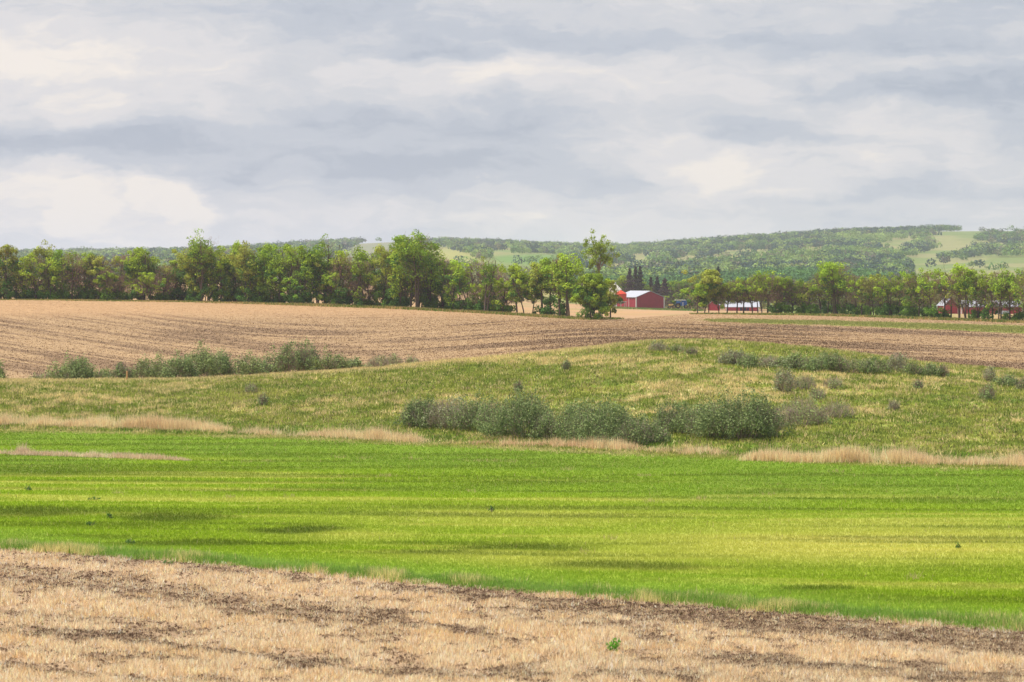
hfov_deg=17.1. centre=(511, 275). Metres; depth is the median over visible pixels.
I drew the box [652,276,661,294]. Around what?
spruce tree
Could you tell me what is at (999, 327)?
strip grass
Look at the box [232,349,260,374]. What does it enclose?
shrub
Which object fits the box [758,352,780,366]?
shrub
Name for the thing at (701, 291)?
tree
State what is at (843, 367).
shrub
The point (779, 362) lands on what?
shrub
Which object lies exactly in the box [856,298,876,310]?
background tree
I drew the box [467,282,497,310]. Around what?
tree
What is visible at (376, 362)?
shrub
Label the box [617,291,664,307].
red barn
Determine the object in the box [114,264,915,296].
valley woods
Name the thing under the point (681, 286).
background tree
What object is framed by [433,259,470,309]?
tree
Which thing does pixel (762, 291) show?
tree
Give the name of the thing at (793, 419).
willow shrub
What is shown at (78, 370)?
shrub
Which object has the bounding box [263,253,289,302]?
tree
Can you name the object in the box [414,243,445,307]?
tree
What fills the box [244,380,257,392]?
shrub
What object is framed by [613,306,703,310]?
farmyard grass
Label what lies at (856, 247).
hill woods
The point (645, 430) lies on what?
willow shrub
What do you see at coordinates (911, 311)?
tree
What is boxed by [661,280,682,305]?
background tree
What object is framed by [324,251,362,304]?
tree
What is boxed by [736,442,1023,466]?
dry reeds
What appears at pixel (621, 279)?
background tree
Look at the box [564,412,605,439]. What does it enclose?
willow shrub
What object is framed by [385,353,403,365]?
shrub
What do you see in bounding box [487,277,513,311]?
tree
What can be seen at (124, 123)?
sky
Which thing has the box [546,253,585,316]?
tree
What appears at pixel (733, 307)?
open barn
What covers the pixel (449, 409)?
willow shrub
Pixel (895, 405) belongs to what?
shrub
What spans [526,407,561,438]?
willow shrub
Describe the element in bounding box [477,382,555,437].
willow shrub
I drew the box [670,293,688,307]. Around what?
background tree
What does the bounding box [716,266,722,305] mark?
spruce tree
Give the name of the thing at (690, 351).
shrub
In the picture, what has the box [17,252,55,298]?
tree
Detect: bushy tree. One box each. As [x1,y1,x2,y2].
[570,273,612,318]
[601,280,623,316]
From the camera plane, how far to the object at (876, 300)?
666.94 m
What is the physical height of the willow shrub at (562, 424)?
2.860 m
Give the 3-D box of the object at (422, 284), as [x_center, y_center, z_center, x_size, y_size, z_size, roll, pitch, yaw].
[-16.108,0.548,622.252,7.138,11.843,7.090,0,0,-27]
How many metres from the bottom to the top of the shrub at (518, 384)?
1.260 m
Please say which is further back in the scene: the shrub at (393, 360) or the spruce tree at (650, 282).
the spruce tree at (650, 282)
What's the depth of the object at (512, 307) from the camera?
611.62 m
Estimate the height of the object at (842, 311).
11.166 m
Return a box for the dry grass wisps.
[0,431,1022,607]
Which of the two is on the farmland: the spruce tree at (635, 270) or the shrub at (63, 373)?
the spruce tree at (635, 270)
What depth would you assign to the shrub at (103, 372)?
286.82 m
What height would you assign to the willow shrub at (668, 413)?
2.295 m
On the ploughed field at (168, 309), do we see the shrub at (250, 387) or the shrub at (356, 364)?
the shrub at (356, 364)
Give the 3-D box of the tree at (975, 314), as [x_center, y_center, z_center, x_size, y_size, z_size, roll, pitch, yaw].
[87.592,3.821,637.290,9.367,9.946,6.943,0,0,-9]
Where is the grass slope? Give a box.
[2,341,1023,464]
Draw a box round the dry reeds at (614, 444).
[468,433,744,456]
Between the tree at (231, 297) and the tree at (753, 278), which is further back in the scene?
the tree at (753, 278)
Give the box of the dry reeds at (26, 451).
[0,440,191,460]
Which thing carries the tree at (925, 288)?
on the farmland
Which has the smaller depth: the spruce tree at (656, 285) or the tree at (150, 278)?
the tree at (150, 278)
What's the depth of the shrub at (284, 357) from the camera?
287.49 m
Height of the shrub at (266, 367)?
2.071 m
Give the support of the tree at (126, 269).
on the farmland
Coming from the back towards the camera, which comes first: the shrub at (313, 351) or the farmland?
the farmland
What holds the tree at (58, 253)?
on the farmland
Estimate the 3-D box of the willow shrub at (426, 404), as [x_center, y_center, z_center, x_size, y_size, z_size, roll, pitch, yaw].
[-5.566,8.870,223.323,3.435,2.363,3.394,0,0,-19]
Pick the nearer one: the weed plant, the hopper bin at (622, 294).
the weed plant
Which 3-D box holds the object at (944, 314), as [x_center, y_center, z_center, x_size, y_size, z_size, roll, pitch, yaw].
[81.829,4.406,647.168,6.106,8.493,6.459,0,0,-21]
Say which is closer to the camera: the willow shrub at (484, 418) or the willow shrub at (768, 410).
the willow shrub at (768, 410)
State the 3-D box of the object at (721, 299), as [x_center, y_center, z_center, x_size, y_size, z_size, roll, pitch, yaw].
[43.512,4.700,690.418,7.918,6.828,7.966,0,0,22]
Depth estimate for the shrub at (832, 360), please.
259.19 m
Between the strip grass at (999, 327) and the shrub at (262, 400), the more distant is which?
the strip grass at (999, 327)
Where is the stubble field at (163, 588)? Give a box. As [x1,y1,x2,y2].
[0,551,1023,681]
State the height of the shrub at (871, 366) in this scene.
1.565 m
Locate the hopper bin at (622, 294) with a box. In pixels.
[616,290,626,306]
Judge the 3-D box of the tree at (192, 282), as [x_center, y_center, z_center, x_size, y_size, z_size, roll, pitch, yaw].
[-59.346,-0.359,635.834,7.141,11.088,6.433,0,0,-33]
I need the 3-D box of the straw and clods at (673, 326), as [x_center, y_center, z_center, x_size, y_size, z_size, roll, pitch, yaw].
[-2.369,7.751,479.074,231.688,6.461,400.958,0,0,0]
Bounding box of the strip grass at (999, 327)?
[704,318,1023,332]
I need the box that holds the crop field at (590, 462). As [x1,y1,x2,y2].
[0,430,1023,614]
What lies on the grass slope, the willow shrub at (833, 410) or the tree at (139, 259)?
the willow shrub at (833, 410)
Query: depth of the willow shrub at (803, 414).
214.67 m
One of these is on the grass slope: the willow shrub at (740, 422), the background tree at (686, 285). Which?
the willow shrub at (740, 422)
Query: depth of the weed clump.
116.17 m
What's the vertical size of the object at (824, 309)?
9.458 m
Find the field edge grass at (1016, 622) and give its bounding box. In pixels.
[0,537,1023,631]
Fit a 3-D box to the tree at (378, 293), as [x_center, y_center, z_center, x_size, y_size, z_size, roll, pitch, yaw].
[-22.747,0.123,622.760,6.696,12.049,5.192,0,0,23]
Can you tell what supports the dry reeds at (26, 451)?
on the crop field at (590, 462)
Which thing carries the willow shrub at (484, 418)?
on the grass slope
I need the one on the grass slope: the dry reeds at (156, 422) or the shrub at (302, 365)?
the dry reeds at (156, 422)
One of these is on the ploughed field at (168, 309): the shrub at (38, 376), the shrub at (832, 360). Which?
the shrub at (38, 376)
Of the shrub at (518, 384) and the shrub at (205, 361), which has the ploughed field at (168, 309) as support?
the shrub at (205, 361)
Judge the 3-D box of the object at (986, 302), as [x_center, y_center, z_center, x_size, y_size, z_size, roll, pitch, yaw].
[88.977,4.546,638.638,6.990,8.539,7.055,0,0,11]
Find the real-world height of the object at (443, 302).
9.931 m
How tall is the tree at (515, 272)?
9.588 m
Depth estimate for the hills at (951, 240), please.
3385.37 m
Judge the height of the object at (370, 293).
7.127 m
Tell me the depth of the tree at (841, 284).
674.89 m
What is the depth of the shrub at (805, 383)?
239.68 m
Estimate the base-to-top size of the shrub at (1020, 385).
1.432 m
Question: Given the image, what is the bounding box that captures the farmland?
[2,280,1023,321]
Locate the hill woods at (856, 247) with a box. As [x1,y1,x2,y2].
[0,224,1023,278]
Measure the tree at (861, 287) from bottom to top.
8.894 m
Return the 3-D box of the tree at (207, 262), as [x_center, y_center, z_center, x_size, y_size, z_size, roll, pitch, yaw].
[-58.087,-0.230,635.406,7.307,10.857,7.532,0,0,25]
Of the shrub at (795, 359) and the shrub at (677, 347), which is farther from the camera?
the shrub at (677, 347)
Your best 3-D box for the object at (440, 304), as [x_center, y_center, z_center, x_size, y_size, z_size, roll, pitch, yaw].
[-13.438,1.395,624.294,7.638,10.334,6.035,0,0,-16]
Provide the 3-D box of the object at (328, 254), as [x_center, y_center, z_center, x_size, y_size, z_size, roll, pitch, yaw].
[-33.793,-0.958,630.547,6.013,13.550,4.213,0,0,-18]
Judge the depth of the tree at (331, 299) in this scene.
626.16 m
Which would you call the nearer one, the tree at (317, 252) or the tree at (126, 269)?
the tree at (317, 252)
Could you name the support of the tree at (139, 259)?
on the farmland
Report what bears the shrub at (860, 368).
on the grass slope
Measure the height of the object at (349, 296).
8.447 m
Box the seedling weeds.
[3,553,1022,681]
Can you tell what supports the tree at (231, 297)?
on the farmland
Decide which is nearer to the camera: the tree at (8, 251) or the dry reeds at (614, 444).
the dry reeds at (614, 444)
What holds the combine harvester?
on the farmyard grass at (646, 308)
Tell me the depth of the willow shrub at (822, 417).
215.09 m
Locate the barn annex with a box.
[936,299,957,313]
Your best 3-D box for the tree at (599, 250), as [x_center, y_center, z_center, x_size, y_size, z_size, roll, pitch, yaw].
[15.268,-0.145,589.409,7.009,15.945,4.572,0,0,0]
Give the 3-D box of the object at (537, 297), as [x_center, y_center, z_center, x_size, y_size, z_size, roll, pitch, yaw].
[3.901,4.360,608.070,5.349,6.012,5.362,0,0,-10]
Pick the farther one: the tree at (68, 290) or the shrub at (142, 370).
the tree at (68, 290)
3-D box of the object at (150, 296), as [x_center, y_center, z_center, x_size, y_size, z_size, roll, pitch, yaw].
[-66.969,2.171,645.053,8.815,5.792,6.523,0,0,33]
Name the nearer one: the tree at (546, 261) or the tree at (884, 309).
the tree at (546, 261)
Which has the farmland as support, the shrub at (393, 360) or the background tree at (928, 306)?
the background tree at (928, 306)
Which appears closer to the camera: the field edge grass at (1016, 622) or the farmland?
the field edge grass at (1016, 622)
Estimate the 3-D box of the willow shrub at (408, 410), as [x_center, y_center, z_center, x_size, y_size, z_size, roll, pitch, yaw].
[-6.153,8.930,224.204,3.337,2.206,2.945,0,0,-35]
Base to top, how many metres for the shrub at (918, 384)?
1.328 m
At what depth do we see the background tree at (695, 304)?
1168.48 m
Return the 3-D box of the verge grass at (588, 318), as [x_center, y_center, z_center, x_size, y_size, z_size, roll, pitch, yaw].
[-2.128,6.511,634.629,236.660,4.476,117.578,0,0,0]
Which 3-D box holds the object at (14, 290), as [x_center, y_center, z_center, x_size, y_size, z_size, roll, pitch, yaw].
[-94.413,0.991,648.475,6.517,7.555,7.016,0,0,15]
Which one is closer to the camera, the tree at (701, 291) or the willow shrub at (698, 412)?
the willow shrub at (698, 412)
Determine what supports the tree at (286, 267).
on the farmland
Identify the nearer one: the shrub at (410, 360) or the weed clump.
the weed clump
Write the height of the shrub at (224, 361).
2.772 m
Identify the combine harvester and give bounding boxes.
[675,300,687,307]
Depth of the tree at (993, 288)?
628.07 m
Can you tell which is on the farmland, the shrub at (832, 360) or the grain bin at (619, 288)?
the grain bin at (619, 288)
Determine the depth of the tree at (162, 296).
640.94 m
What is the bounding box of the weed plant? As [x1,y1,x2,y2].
[606,637,620,651]
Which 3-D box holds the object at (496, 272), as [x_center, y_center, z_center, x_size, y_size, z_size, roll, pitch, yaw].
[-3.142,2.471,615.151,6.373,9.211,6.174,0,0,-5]
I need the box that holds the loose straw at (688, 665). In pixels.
[0,546,1023,681]
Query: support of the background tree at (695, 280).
on the farmland
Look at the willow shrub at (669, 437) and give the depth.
207.89 m
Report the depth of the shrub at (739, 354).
259.60 m
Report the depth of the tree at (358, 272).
623.34 m
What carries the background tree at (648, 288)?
on the farmland
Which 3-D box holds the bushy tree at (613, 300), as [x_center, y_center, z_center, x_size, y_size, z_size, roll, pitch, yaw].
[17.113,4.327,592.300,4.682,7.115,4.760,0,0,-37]
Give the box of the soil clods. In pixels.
[0,548,1023,681]
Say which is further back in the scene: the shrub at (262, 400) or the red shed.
the red shed
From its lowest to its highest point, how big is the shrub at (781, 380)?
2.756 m
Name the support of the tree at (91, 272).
on the farmland
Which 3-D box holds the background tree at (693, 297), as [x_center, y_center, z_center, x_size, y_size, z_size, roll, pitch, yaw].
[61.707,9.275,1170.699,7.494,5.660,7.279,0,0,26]
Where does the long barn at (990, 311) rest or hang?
on the farmland
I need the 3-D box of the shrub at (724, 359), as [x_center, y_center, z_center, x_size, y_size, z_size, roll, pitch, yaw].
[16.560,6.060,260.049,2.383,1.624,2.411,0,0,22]
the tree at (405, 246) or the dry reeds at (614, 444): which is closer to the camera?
the dry reeds at (614, 444)
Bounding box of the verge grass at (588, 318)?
[0,298,1023,322]
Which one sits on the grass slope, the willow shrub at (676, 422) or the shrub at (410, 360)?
the willow shrub at (676, 422)
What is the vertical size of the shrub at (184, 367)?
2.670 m
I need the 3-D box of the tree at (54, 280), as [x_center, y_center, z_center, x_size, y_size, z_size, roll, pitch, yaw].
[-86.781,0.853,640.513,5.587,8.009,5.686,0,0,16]
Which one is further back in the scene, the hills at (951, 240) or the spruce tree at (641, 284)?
the hills at (951, 240)
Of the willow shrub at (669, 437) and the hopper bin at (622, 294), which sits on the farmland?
the hopper bin at (622, 294)
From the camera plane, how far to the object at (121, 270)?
645.32 m
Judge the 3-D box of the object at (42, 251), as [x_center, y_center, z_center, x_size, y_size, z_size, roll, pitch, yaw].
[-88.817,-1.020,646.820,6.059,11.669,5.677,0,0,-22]
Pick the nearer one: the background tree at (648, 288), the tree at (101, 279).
the tree at (101, 279)
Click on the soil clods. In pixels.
(536, 617)
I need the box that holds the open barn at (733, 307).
[724,301,759,310]
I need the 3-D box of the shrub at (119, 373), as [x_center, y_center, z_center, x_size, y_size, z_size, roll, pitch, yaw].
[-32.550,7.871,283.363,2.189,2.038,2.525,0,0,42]
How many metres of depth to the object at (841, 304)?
677.96 m
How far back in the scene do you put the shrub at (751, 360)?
257.12 m
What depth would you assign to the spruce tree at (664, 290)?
1184.36 m
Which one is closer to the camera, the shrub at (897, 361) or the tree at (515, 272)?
the shrub at (897, 361)
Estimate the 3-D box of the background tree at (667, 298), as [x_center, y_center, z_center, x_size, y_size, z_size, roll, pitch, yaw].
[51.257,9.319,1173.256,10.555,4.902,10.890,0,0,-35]
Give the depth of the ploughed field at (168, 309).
445.60 m
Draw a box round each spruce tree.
[624,268,635,291]
[632,266,637,290]
[633,266,645,290]
[649,277,653,287]
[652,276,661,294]
[657,278,673,307]
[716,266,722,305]
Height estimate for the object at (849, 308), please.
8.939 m
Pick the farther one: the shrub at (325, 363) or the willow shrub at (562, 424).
the shrub at (325, 363)
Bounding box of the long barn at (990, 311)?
[960,300,1022,313]
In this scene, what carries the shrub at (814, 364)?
on the grass slope
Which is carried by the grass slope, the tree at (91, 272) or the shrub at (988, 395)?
the shrub at (988, 395)
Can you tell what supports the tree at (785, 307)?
on the farmland
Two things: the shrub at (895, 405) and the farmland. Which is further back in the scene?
the farmland
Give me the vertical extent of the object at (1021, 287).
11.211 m
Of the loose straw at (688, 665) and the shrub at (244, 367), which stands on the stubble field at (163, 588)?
the loose straw at (688, 665)
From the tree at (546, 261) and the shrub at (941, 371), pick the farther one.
the tree at (546, 261)
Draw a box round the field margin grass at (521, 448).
[0,426,1023,471]
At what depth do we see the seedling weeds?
94.50 m
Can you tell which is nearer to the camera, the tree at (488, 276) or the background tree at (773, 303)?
the tree at (488, 276)
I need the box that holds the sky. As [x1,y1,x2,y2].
[0,0,1023,249]
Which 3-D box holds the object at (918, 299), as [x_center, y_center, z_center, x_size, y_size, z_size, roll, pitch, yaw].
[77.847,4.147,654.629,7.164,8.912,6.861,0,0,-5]
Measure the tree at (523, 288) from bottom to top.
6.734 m
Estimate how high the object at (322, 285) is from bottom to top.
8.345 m
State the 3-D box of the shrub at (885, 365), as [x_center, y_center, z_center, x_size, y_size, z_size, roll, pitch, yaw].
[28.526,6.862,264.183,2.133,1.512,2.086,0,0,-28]
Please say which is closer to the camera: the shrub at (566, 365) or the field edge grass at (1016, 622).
the field edge grass at (1016, 622)
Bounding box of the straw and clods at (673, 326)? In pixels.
[0,300,1023,377]
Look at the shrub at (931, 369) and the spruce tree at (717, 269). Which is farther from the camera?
the spruce tree at (717, 269)
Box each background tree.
[613,275,630,292]
[643,285,653,291]
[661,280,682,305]
[664,296,671,307]
[669,281,692,306]
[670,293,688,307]
[678,281,693,300]
[681,278,700,294]
[685,295,698,308]
[690,298,707,308]
[758,297,770,309]
[763,292,786,307]
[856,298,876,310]
[916,300,936,309]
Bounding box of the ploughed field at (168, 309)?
[0,300,1023,378]
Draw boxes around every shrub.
[0,359,9,378]
[30,370,45,378]
[42,361,72,378]
[59,350,97,378]
[93,367,111,378]
[106,361,134,378]
[129,354,158,377]
[149,351,174,377]
[157,349,200,377]
[180,336,220,376]
[210,346,242,375]
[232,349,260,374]
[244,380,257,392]
[251,355,273,373]
[256,392,270,406]
[262,342,282,372]
[272,341,298,371]
[288,338,313,371]
[303,340,321,369]
[311,343,340,369]
[327,352,353,368]
[346,356,363,367]
[364,354,391,366]
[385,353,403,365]
[390,395,430,426]
[398,393,445,428]
[403,354,421,362]
[419,394,471,429]
[442,387,492,430]
[472,385,518,435]
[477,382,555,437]
[511,379,524,391]
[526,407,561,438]
[543,398,595,439]
[559,397,650,443]
[561,358,572,369]
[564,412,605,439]
[601,413,672,444]
[646,428,673,441]
[648,340,668,350]
[651,398,684,432]
[665,340,685,351]
[665,400,701,432]
[678,392,736,437]
[684,345,698,354]
[686,380,778,439]
[716,344,745,363]
[728,346,748,364]
[736,350,760,367]
[742,392,794,437]
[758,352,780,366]
[768,353,795,367]
[770,354,801,391]
[771,399,804,427]
[778,351,808,368]
[784,393,822,424]
[793,372,816,389]
[796,352,828,371]
[806,407,830,424]
[808,349,846,371]
[808,384,825,399]
[817,375,846,388]
[818,399,854,417]
[827,349,851,372]
[841,354,867,372]
[857,354,888,372]
[875,355,894,372]
[885,397,899,410]
[886,350,907,372]
[899,356,927,374]
[911,376,924,388]
[919,359,945,374]
[934,363,949,376]
[978,381,996,400]
[981,364,997,380]
[993,372,1019,386]
[1013,377,1023,389]
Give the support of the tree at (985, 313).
on the farmland
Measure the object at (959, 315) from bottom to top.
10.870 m
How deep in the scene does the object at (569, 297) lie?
599.18 m
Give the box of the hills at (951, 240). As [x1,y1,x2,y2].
[39,231,1023,292]
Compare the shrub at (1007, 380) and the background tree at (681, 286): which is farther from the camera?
the background tree at (681, 286)
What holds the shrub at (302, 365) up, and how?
on the ploughed field at (168, 309)
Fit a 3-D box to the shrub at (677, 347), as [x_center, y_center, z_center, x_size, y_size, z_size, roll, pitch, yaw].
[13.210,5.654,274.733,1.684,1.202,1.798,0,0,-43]
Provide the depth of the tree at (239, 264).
630.92 m
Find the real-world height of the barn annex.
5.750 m
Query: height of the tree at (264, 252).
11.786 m
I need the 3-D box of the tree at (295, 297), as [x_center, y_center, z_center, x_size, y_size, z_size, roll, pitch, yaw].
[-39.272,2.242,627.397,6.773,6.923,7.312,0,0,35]
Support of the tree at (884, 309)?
on the farmland
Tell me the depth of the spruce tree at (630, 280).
1194.44 m
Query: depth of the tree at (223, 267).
633.89 m
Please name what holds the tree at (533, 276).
on the farmland
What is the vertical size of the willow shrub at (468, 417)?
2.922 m
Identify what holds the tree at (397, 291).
on the farmland
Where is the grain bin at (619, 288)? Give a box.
[609,282,621,305]
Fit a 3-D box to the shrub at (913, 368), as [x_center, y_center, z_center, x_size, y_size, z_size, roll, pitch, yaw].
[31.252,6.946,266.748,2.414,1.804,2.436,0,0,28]
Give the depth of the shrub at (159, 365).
287.91 m
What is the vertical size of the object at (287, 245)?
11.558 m
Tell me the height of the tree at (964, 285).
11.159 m
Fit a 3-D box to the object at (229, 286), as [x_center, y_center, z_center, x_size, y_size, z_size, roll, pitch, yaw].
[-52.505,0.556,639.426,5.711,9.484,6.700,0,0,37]
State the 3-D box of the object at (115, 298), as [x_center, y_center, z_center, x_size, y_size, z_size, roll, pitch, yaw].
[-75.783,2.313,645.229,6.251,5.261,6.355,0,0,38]
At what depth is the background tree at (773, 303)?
1174.76 m
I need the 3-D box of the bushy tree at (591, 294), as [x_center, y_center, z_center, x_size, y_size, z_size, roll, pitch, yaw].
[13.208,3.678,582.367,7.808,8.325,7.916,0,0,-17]
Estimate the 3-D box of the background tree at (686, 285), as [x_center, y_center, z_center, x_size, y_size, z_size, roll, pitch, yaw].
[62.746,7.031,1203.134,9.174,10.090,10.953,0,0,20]
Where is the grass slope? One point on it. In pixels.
(843, 390)
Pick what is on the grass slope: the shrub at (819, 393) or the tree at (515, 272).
the shrub at (819, 393)
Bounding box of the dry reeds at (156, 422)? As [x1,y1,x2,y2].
[0,409,428,443]
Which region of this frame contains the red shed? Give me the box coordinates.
[709,301,719,310]
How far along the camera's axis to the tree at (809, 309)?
681.04 m
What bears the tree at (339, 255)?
on the farmland
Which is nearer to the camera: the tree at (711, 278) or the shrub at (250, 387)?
the shrub at (250, 387)

